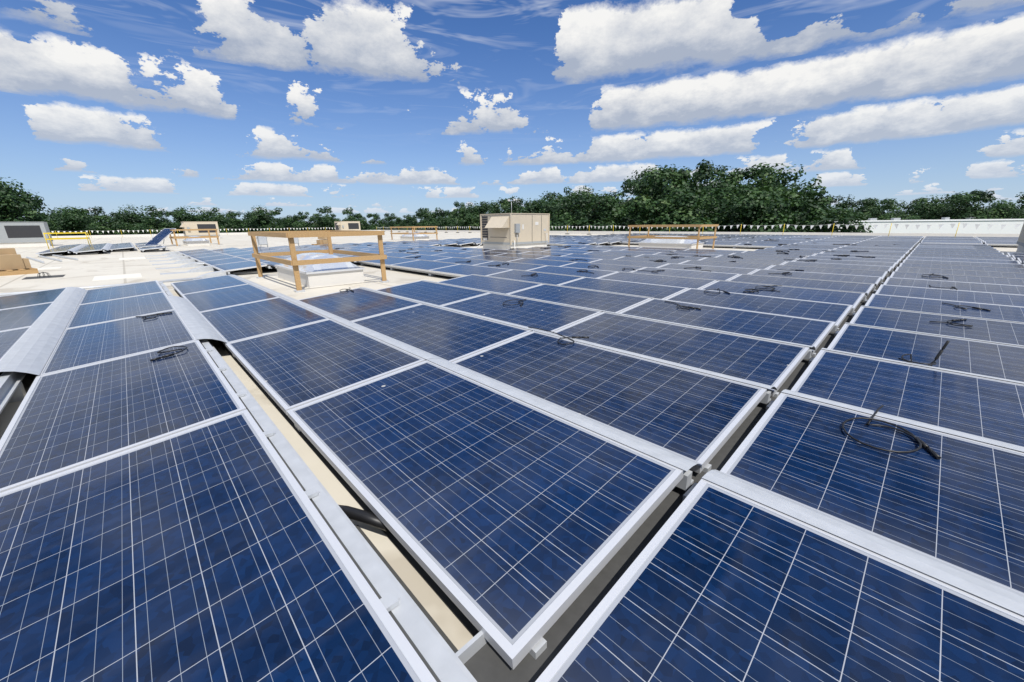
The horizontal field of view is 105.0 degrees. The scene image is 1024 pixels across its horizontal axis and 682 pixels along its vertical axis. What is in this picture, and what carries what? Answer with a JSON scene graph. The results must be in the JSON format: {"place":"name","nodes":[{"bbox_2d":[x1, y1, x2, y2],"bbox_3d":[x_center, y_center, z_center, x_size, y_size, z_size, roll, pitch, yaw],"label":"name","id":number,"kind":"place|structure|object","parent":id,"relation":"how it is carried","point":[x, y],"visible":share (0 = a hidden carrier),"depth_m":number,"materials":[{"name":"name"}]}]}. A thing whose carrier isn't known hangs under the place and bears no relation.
{"place":"outdoors","nodes":[
{"label":"outdoors","id":0,"kind":"place"},
{"bbox_2d":[0,0,1023,223],"label":"sky","id":1,"kind":"structure","parent":0,"point":[400,108],"materials":[{"name":"blue"}]},
{"label":"ground","id":2,"kind":"structure","parent":0,"visible":0},
{"bbox_2d":[0,179,21,219],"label":"tree","id":3,"kind":"object","parent":2,"relation":"on","point":[2,187],"visible":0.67,"depth_m":67.23,"materials":[{"name":"green plant"}]},
{"bbox_2d":[0,177,50,221],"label":"tree","id":4,"kind":"object","parent":2,"relation":"on","point":[27,206],"visible":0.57,"depth_m":68.07,"materials":[{"name":"green plant"}]},
{"bbox_2d":[26,206,98,235],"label":"tree","id":5,"kind":"object","parent":2,"relation":"on","point":[71,221],"visible":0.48,"depth_m":97.57,"materials":[{"name":"green plant"}]},
{"bbox_2d":[43,209,82,230],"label":"tree","id":6,"kind":"object","parent":2,"relation":"on","point":[53,215],"visible":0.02,"depth_m":123.22,"materials":[{"name":"green plant"}]},
{"bbox_2d":[54,205,129,234],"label":"tree","id":7,"kind":"object","parent":2,"relation":"on","point":[100,210],"visible":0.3,"depth_m":112.42,"materials":[{"name":"green plant"}]},
{"bbox_2d":[84,212,149,234],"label":"tree","id":8,"kind":"object","parent":2,"relation":"on","point":[104,227],"visible":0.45,"depth_m":112.04,"materials":[{"name":"green plant"}]},
{"bbox_2d":[111,215,164,234],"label":"tree","id":9,"kind":"object","parent":2,"relation":"on","point":[147,219],"visible":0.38,"depth_m":106.52,"materials":[{"name":"green plant"}]},
{"bbox_2d":[115,205,185,233],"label":"tree","id":10,"kind":"object","parent":2,"relation":"on","point":[132,216],"visible":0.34,"depth_m":122.21,"materials":[{"name":"green plant"}]},
{"bbox_2d":[148,207,184,233],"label":"tree","id":11,"kind":"object","parent":2,"relation":"on","point":[159,224],"visible":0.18,"depth_m":123.84,"materials":[{"name":"green plant"}]},
{"bbox_2d":[175,216,227,233],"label":"tree","id":12,"kind":"object","parent":2,"relation":"on","point":[224,226],"visible":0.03,"depth_m":132.15,"materials":[{"name":"green plant"}]},
{"bbox_2d":[172,205,245,232],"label":"tree","id":13,"kind":"object","parent":2,"relation":"on","point":[186,217],"visible":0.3,"depth_m":122.32,"materials":[{"name":"green plant"}]},
{"bbox_2d":[195,213,227,223],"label":"tree","id":14,"kind":"object","parent":2,"relation":"on","point":[219,220],"visible":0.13,"depth_m":157.93,"materials":[{"name":"green plant"}]},
{"bbox_2d":[210,212,235,230],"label":"tree","id":15,"kind":"object","parent":2,"relation":"on","point":[227,218],"visible":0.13,"depth_m":178.78,"materials":[{"name":"green plant"}]},
{"bbox_2d":[225,210,249,225],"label":"tree","id":16,"kind":"object","parent":2,"relation":"on","point":[236,213],"visible":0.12,"depth_m":187.99,"materials":[{"name":"green plant"}]},
{"bbox_2d":[219,218,260,232],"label":"tree line","id":17,"kind":"object","parent":2,"relation":"on","point":[238,222],"visible":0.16,"depth_m":124.76,"materials":[{"name":"green plant"}]},
{"bbox_2d":[229,215,284,232],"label":"tree","id":18,"kind":"object","parent":2,"relation":"on","point":[250,220],"visible":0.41,"depth_m":125.50,"materials":[{"name":"green plant"}]},
{"bbox_2d":[240,205,302,230],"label":"tree","id":19,"kind":"object","parent":2,"relation":"on","point":[263,215],"visible":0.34,"depth_m":137.27,"materials":[{"name":"green plant"}]},
{"bbox_2d":[268,211,288,230],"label":"tree line","id":20,"kind":"object","parent":2,"relation":"on","point":[276,213],"visible":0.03,"depth_m":184.03,"materials":[{"name":"green plant"}]},
{"bbox_2d":[265,217,310,230],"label":"tree","id":21,"kind":"object","parent":2,"relation":"on","point":[286,221],"visible":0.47,"depth_m":133.25,"materials":[{"name":"green plant"}]},
{"bbox_2d":[279,212,315,228],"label":"tree","id":22,"kind":"object","parent":2,"relation":"on","point":[307,216],"visible":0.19,"depth_m":148.42,"materials":[{"name":"green plant"}]},
{"bbox_2d":[293,206,346,230],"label":"tree","id":23,"kind":"object","parent":2,"relation":"on","point":[318,219],"visible":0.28,"depth_m":142.08,"materials":[{"name":"green plant"}]},
{"bbox_2d":[310,214,336,230],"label":"tree","id":24,"kind":"object","parent":2,"relation":"on","point":[326,225],"visible":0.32,"depth_m":141.54,"materials":[{"name":"green plant"}]},
{"bbox_2d":[317,207,371,229],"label":"tree","id":25,"kind":"object","parent":2,"relation":"on","point":[344,211],"visible":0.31,"depth_m":143.11,"materials":[{"name":"green plant"}]},
{"bbox_2d":[331,213,379,229],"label":"tree","id":26,"kind":"object","parent":2,"relation":"on","point":[358,215],"visible":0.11,"depth_m":135.01,"materials":[{"name":"green plant"}]},
{"bbox_2d":[367,213,393,228],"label":"tree line","id":27,"kind":"object","parent":2,"relation":"on","point":[380,219],"visible":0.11,"depth_m":172.99,"materials":[{"name":"green plant"}]},
{"bbox_2d":[369,216,395,229],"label":"tree","id":28,"kind":"object","parent":2,"relation":"on","point":[374,219],"visible":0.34,"depth_m":148.17,"materials":[{"name":"green plant"}]},
{"bbox_2d":[366,213,408,229],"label":"tree","id":29,"kind":"object","parent":2,"relation":"on","point":[389,218],"visible":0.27,"depth_m":149.46,"materials":[{"name":"green plant"}]},
{"bbox_2d":[387,218,409,229],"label":"tree","id":30,"kind":"object","parent":2,"relation":"on","point":[403,220],"visible":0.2,"depth_m":150.43,"materials":[{"name":"green plant"}]},
{"bbox_2d":[399,208,436,225],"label":"tree","id":31,"kind":"object","parent":2,"relation":"on","point":[408,222],"visible":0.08,"depth_m":150.03,"materials":[{"name":"green plant"}]},
{"bbox_2d":[402,209,446,229],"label":"tree","id":32,"kind":"object","parent":2,"relation":"on","point":[413,222],"visible":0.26,"depth_m":103.50,"materials":[{"name":"green plant"}]},
{"bbox_2d":[420,210,449,223],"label":"tree","id":33,"kind":"object","parent":2,"relation":"on","point":[423,220],"visible":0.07,"depth_m":144.65,"materials":[{"name":"green plant"}]},
{"bbox_2d":[421,207,466,229],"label":"tree","id":34,"kind":"object","parent":2,"relation":"on","point":[440,213],"visible":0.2,"depth_m":104.66,"materials":[{"name":"green plant"}]},
{"bbox_2d":[437,201,470,229],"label":"tree","id":35,"kind":"object","parent":2,"relation":"on","point":[462,209],"visible":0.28,"depth_m":108.06,"materials":[{"name":"green plant"}]},
{"bbox_2d":[448,205,499,229],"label":"tree","id":36,"kind":"object","parent":2,"relation":"on","point":[457,222],"visible":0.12,"depth_m":94.42,"materials":[{"name":"green plant"}]},
{"bbox_2d":[464,201,497,216],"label":"tree","id":37,"kind":"object","parent":2,"relation":"on","point":[468,207],"visible":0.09,"depth_m":148.66,"materials":[{"name":"green plant"}]},
{"bbox_2d":[459,200,513,229],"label":"tree","id":38,"kind":"object","parent":2,"relation":"on","point":[473,221],"visible":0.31,"depth_m":93.14,"materials":[{"name":"green plant"}]},
{"bbox_2d":[475,201,521,215],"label":"tree","id":39,"kind":"object","parent":2,"relation":"on","point":[517,207],"visible":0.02,"depth_m":140.17,"materials":[{"name":"green plant"}]},
{"bbox_2d":[487,197,528,213],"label":"tree","id":40,"kind":"object","parent":2,"relation":"on","point":[505,200],"visible":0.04,"depth_m":110.58,"materials":[{"name":"green plant"}]},
{"bbox_2d":[0,232,1016,649],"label":"roof slab","id":41,"kind":"structure","parent":2,"relation":"on","point":[80,270],"depth_m":9.16,"materials":[{"name":"beige concrete"}]},
{"bbox_2d":[0,222,52,247],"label":"rooftop hvac unit","id":42,"kind":"object","parent":41,"relation":"on","point":[21,234],"visible":0.92,"depth_m":28.24,"materials":[{"name":"grey metal"}]},
{"bbox_2d":[26,228,175,262],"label":"loose modules and barrier","id":43,"kind":"object","parent":41,"relation":"on","point":[161,236],"visible":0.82,"depth_m":25.89,"materials":[{"name":"blue metal"}]},
{"bbox_2d":[169,229,219,246],"bbox_3d":[-22.772,-7.434,28.098,2.470,1.100,3.670,-16,22,-41],"label":"guard rail","id":44,"kind":"object","parent":41,"relation":"on","point":[175,237],"visible":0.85,"depth_m":26.98,"materials":[{"name":"wood"}]},
{"bbox_2d":[182,236,209,245],"bbox_3d":[-22.698,-7.204,28.165,1.310,0.620,2.560,-16,22,-41],"label":"skylight","id":45,"kind":"object","parent":41,"relation":"on","point":[194,241],"visible":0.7,"depth_m":27.38,"materials":[{"name":"white plastic"}]},
{"bbox_2d":[180,221,219,238],"bbox_3d":[-35.154,-12.459,44.141,3.375,1.830,2.545,-16,22,-41],"label":"rooftop hvac unit","id":46,"kind":"object","parent":41,"relation":"on","point":[202,225],"visible":0.72,"depth_m":43.38,"materials":[{"name":"paint"}]},
{"bbox_2d":[0,236,481,295],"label":"roof","id":47,"kind":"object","parent":41,"relation":"on","point":[12,262],"visible":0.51,"depth_m":10.91,"materials":[{"name":"beige concrete"}]},
{"bbox_2d":[248,230,389,292],"bbox_3d":[-4.510,-1.956,9.043,1.920,1.100,3.170,-16,22,-41],"label":"guard rail","id":48,"kind":"object","parent":41,"relation":"on","point":[294,262],"visible":0.92,"depth_m":8.23,"materials":[{"name":"wood"}]},
{"bbox_2d":[274,252,364,287],"bbox_3d":[-4.511,-1.725,9.108,1.210,0.620,2.360,-16,22,-41],"label":"skylight","id":49,"kind":"object","parent":41,"relation":"on","point":[322,275],"visible":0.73,"depth_m":8.42,"materials":[{"name":"white plastic"}]},
{"bbox_2d":[334,221,360,230],"bbox_3d":[-27.598,-18.999,65.638,3.575,1.930,2.745,-16,22,-41],"label":"rooftop hvac unit","id":50,"kind":"object","parent":41,"relation":"on","point":[347,225],"visible":0.67,"depth_m":64.74,"materials":[{"name":"paint"}]},
{"bbox_2d":[355,525,457,652],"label":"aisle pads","id":51,"kind":"object","parent":41,"relation":"on","point":[422,608],"visible":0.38,"depth_m":1.33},
{"bbox_2d":[390,226,437,240],"bbox_3d":[-8.202,-8.995,32.803,2.370,1.100,3.670,-16,22,-41],"label":"guard rail","id":52,"kind":"object","parent":41,"relation":"on","point":[412,233],"visible":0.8,"depth_m":31.96,"materials":[{"name":"wood"}]},
{"bbox_2d":[400,232,428,240],"bbox_3d":[-8.165,-8.755,32.837,1.310,0.620,2.560,-16,22,-41],"label":"skylight","id":53,"kind":"object","parent":41,"relation":"on","point":[416,237],"visible":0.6,"depth_m":32.19,"materials":[{"name":"white plastic"}]},
{"bbox_2d":[0,233,1023,681],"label":"solar panels","id":54,"kind":"object","parent":41,"relation":"on","point":[162,521],"visible":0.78,"depth_m":1.73,"materials":[{"name":"blue glass"}]},
{"bbox_2d":[0,234,1023,681],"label":"racking and deflectors","id":55,"kind":"object","parent":41,"relation":"on","point":[476,658],"visible":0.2,"depth_m":1.71,"materials":[{"name":"metal"}]},
{"bbox_2d":[480,199,549,249],"bbox_3d":[0.681,-5.732,19.452,4.550,2.285,2.575,-16,22,-41],"label":"rooftop hvac unit","id":56,"kind":"object","parent":41,"relation":"on","point":[503,231],"visible":0.84,"depth_m":18.46,"materials":[{"name":"paint"}]},
{"bbox_2d":[51,223,1019,237],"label":"pennant flags","id":57,"kind":"object","parent":41,"relation":"on","point":[940,226],"visible":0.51,"depth_m":31.96,"materials":[{"name":"white plastic"}]},
{"bbox_2d":[52,230,1019,237],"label":"roof parapet","id":58,"kind":"structure","parent":41,"relation":"on","point":[760,233],"depth_m":37.19,"materials":[{"name":"white concrete"}]},
{"bbox_2d":[135,236,990,530],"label":"cables","id":59,"kind":"object","parent":41,"relation":"on","point":[363,516],"visible":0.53,"depth_m":3.15,"materials":[{"name":"black rubber"}]},
{"bbox_2d":[638,236,703,248],"bbox_3d":[7.350,-4.574,18.236,1.310,0.620,2.560,-16,22,-41],"label":"skylight","id":60,"kind":"object","parent":41,"relation":"on","point":[677,243],"visible":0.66,"depth_m":17.69,"materials":[{"name":"white plastic"}]},
{"bbox_2d":[627,224,718,249],"bbox_3d":[7.347,-4.804,18.167,1.970,1.100,3.370,-16,22,-41],"label":"guard rail","id":61,"kind":"object","parent":41,"relation":"on","point":[697,238],"visible":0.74,"depth_m":17.55,"materials":[{"name":"wood"}]},
{"bbox_2d":[1016,224,1023,252],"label":"rooftop hvac unit","id":62,"kind":"object","parent":41,"relation":"on","point":[1020,244],"visible":1,"depth_m":14.06,"materials":[{"name":"paint"}]},
{"bbox_2d":[507,196,523,212],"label":"tree","id":63,"kind":"object","parent":2,"relation":"on","point":[521,201],"visible":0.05,"depth_m":106.98,"materials":[{"name":"green plant"}]},
{"bbox_2d":[522,200,533,212],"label":"tree","id":64,"kind":"object","parent":2,"relation":"on","point":[527,210],"visible":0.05,"depth_m":97.06,"materials":[{"name":"green plant"}]},
{"bbox_2d":[512,197,561,224],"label":"tree","id":65,"kind":"object","parent":2,"relation":"on","point":[534,203],"visible":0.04,"depth_m":90.56,"materials":[{"name":"green plant"}]},
{"bbox_2d":[524,191,579,213],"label":"tree","id":66,"kind":"object","parent":2,"relation":"on","point":[553,194],"visible":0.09,"depth_m":104.08,"materials":[{"name":"green plant"}]},
{"bbox_2d":[533,193,587,220],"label":"tree","id":67,"kind":"object","parent":2,"relation":"on","point":[537,207],"visible":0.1,"depth_m":90.86,"materials":[{"name":"green plant"}]},
{"bbox_2d":[539,201,584,230],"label":"understorey tree","id":68,"kind":"object","parent":2,"relation":"on","point":[555,207],"visible":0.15,"depth_m":59.73,"materials":[{"name":"green plant"}]},
{"bbox_2d":[564,184,593,213],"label":"tree","id":69,"kind":"object","parent":2,"relation":"on","point":[579,192],"visible":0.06,"depth_m":113.25,"materials":[{"name":"green plant"}]},
{"bbox_2d":[549,190,627,230],"bbox_3d":[9.839,-15.513,60.235,16.330,13.550,13.187,4,17,17],"label":"understorey tree","id":70,"kind":"object","parent":2,"relation":"on","point":[582,200],"visible":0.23,"depth_m":56.00,"materials":[{"name":"green plant"}]},
{"bbox_2d":[546,195,646,230],"bbox_3d":[13.194,-16.361,63.147,17.598,13.442,14.225,-3,17,-8],"label":"understorey tree","id":71,"kind":"object","parent":2,"relation":"on","point":[626,220],"visible":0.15,"depth_m":58.37,"materials":[{"name":"green plant"}]},
{"bbox_2d":[574,191,630,220],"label":"tree clump","id":72,"kind":"object","parent":2,"relation":"on","point":[613,193],"visible":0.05,"depth_m":66.48,"materials":[{"name":"green plant"}]},
{"bbox_2d":[559,195,646,230],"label":"understorey tree","id":73,"kind":"object","parent":2,"relation":"on","point":[617,210],"visible":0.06,"depth_m":60.29,"materials":[{"name":"green plant"}]},
{"bbox_2d":[580,198,677,231],"bbox_3d":[15.019,-13.370,54.730,12.423,12.478,16.539,-8,18,-22],"label":"understorey tree","id":74,"kind":"object","parent":2,"relation":"on","point":[601,228],"visible":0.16,"depth_m":53.31,"materials":[{"name":"green plant"}]},
{"bbox_2d":[616,178,641,206],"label":"tree","id":75,"kind":"object","parent":2,"relation":"on","point":[620,194],"visible":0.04,"depth_m":92.52,"materials":[{"name":"green plant"}]},
{"bbox_2d":[601,176,667,219],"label":"tree clump","id":76,"kind":"object","parent":2,"relation":"on","point":[628,184],"visible":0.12,"depth_m":69.60,"materials":[{"name":"green plant"}]},
{"bbox_2d":[632,172,663,204],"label":"tree clump","id":77,"kind":"object","parent":2,"relation":"on","point":[638,189],"visible":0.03,"depth_m":72.54,"materials":[{"name":"green plant"}]},
{"bbox_2d":[605,204,700,230],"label":"understorey tree","id":78,"kind":"object","parent":2,"relation":"on","point":[660,211],"visible":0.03,"depth_m":53.64,"materials":[{"name":"green plant"}]},
{"bbox_2d":[603,164,707,223],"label":"tree clump","id":79,"kind":"object","parent":2,"relation":"on","point":[692,187],"visible":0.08,"depth_m":66.53,"materials":[{"name":"green plant"}]},
{"bbox_2d":[631,166,689,196],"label":"tree","id":80,"kind":"object","parent":2,"relation":"on","point":[642,175],"visible":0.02,"depth_m":95.39,"materials":[{"name":"green plant"}]},
{"bbox_2d":[624,192,740,231],"bbox_3d":[23.111,-13.608,54.210,13.831,13.061,17.133,14,22,40],"label":"understorey tree","id":81,"kind":"object","parent":2,"relation":"on","point":[658,219],"visible":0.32,"depth_m":51.49,"materials":[{"name":"green plant"}]},
{"bbox_2d":[639,197,746,231],"bbox_3d":[27.746,-15.806,61.370,20.063,13.088,14.678,15,22,42],"label":"understorey tree","id":82,"kind":"object","parent":2,"relation":"on","point":[707,213],"visible":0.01,"depth_m":56.75,"materials":[{"name":"green plant"}]},
{"bbox_2d":[641,159,756,218],"bbox_3d":[30.041,-19.461,63.979,18.757,18.556,15.156,-4,17,-13],"label":"tree clump","id":83,"kind":"object","parent":2,"relation":"on","point":[701,172],"visible":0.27,"depth_m":61.75,"materials":[{"name":"green plant"}]},
{"bbox_2d":[678,165,727,189],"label":"tree","id":84,"kind":"object","parent":2,"relation":"on","point":[718,170],"visible":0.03,"depth_m":81.01,"materials":[{"name":"green plant"}]},
{"bbox_2d":[695,166,751,201],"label":"tree clump","id":85,"kind":"object","parent":2,"relation":"on","point":[719,184],"visible":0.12,"depth_m":66.58,"materials":[{"name":"green plant"}]},
{"bbox_2d":[656,188,794,231],"bbox_3d":[26.599,-13.195,51.456,14.100,13.770,18.744,2,17,9],"label":"understorey tree","id":86,"kind":"object","parent":2,"relation":"on","point":[714,205],"visible":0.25,"depth_m":50.86,"materials":[{"name":"green plant"}]},
{"bbox_2d":[679,196,809,231],"bbox_3d":[30.852,-13.879,55.771,17.598,12.527,13.078,1,17,5],"label":"understorey tree","id":87,"kind":"object","parent":2,"relation":"on","point":[800,230],"visible":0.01,"depth_m":51.03,"materials":[{"name":"green plant"}]},
{"bbox_2d":[701,165,791,211],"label":"tree clump","id":88,"kind":"object","parent":2,"relation":"on","point":[751,173],"visible":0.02,"depth_m":66.68,"materials":[{"name":"green plant"}]},
{"bbox_2d":[714,180,842,232],"bbox_3d":[36.440,-13.134,50.586,20.351,13.943,13.310,4,17,16],"label":"understorey tree","id":89,"kind":"object","parent":2,"relation":"on","point":[745,210],"visible":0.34,"depth_m":47.57,"materials":[{"name":"green plant"}]},
{"bbox_2d":[740,162,831,231],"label":"tree clump","id":90,"kind":"object","parent":2,"relation":"on","point":[821,200],"visible":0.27,"depth_m":65.59,"materials":[{"name":"green plant"}]},
{"bbox_2d":[760,165,814,220],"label":"tree","id":91,"kind":"object","parent":2,"relation":"on","point":[777,176],"visible":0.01,"depth_m":84.08,"materials":[{"name":"green plant"}]},
{"bbox_2d":[782,199,872,232],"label":"understorey tree","id":92,"kind":"object","parent":2,"relation":"on","point":[805,207],"visible":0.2,"depth_m":46.61,"materials":[{"name":"green plant"}]},
{"bbox_2d":[798,194,867,217],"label":"tree","id":93,"kind":"object","parent":2,"relation":"on","point":[842,209],"visible":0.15,"depth_m":116.08,"materials":[{"name":"green plant"}]},
{"bbox_2d":[841,199,870,215],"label":"tree","id":94,"kind":"object","parent":2,"relation":"on","point":[846,204],"visible":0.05,"depth_m":117.57,"materials":[{"name":"green plant"}]},
{"bbox_2d":[830,202,889,216],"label":"tree line","id":95,"kind":"object","parent":2,"relation":"on","point":[839,205],"visible":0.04,"depth_m":141.20,"materials":[{"name":"green plant"}]},
{"bbox_2d":[838,197,916,220],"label":"tree","id":96,"kind":"object","parent":2,"relation":"on","point":[871,203],"visible":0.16,"depth_m":106.66,"materials":[{"name":"green plant"}]},
{"bbox_2d":[852,197,905,213],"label":"tree","id":97,"kind":"object","parent":2,"relation":"on","point":[868,211],"visible":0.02,"depth_m":143.26,"materials":[{"name":"green plant"}]},
{"bbox_2d":[847,198,920,219],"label":"tree","id":98,"kind":"object","parent":2,"relation":"on","point":[889,204],"visible":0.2,"depth_m":104.83,"materials":[{"name":"green plant"}]},
{"bbox_2d":[860,198,917,214],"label":"tree","id":99,"kind":"object","parent":2,"relation":"on","point":[889,210],"visible":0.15,"depth_m":138.89,"materials":[{"name":"green plant"}]},
{"bbox_2d":[883,197,947,219],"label":"tree","id":100,"kind":"object","parent":2,"relation":"on","point":[909,206],"visible":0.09,"depth_m":110.22,"materials":[{"name":"green plant"}]},
{"bbox_2d":[829,217,1023,233],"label":"warehouse","id":101,"kind":"structure","parent":2,"relation":"on","point":[947,222],"depth_m":91.27,"materials":[{"name":"grey"}]},
{"bbox_2d":[909,195,1009,219],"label":"tree","id":102,"kind":"object","parent":2,"relation":"on","point":[931,211],"visible":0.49,"depth_m":100.66,"materials":[{"name":"green plant"}]},
{"bbox_2d":[939,189,997,210],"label":"tree","id":103,"kind":"object","parent":2,"relation":"on","point":[975,191],"visible":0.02,"depth_m":122.35,"materials":[{"name":"green plant"}]},
{"bbox_2d":[941,190,1023,218],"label":"tree","id":104,"kind":"object","parent":2,"relation":"on","point":[967,198],"visible":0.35,"depth_m":95.29,"materials":[{"name":"green plant"}]},
{"bbox_2d":[985,192,1023,217],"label":"tree","id":105,"kind":"object","parent":2,"relation":"on","point":[1009,203],"visible":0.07,"depth_m":121.97,"materials":[{"name":"green plant"}]},
{"bbox_2d":[1000,199,1023,218],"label":"tree","id":106,"kind":"object","parent":2,"relation":"on","point":[1021,201],"visible":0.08,"depth_m":98.41,"materials":[{"name":"green plant"}]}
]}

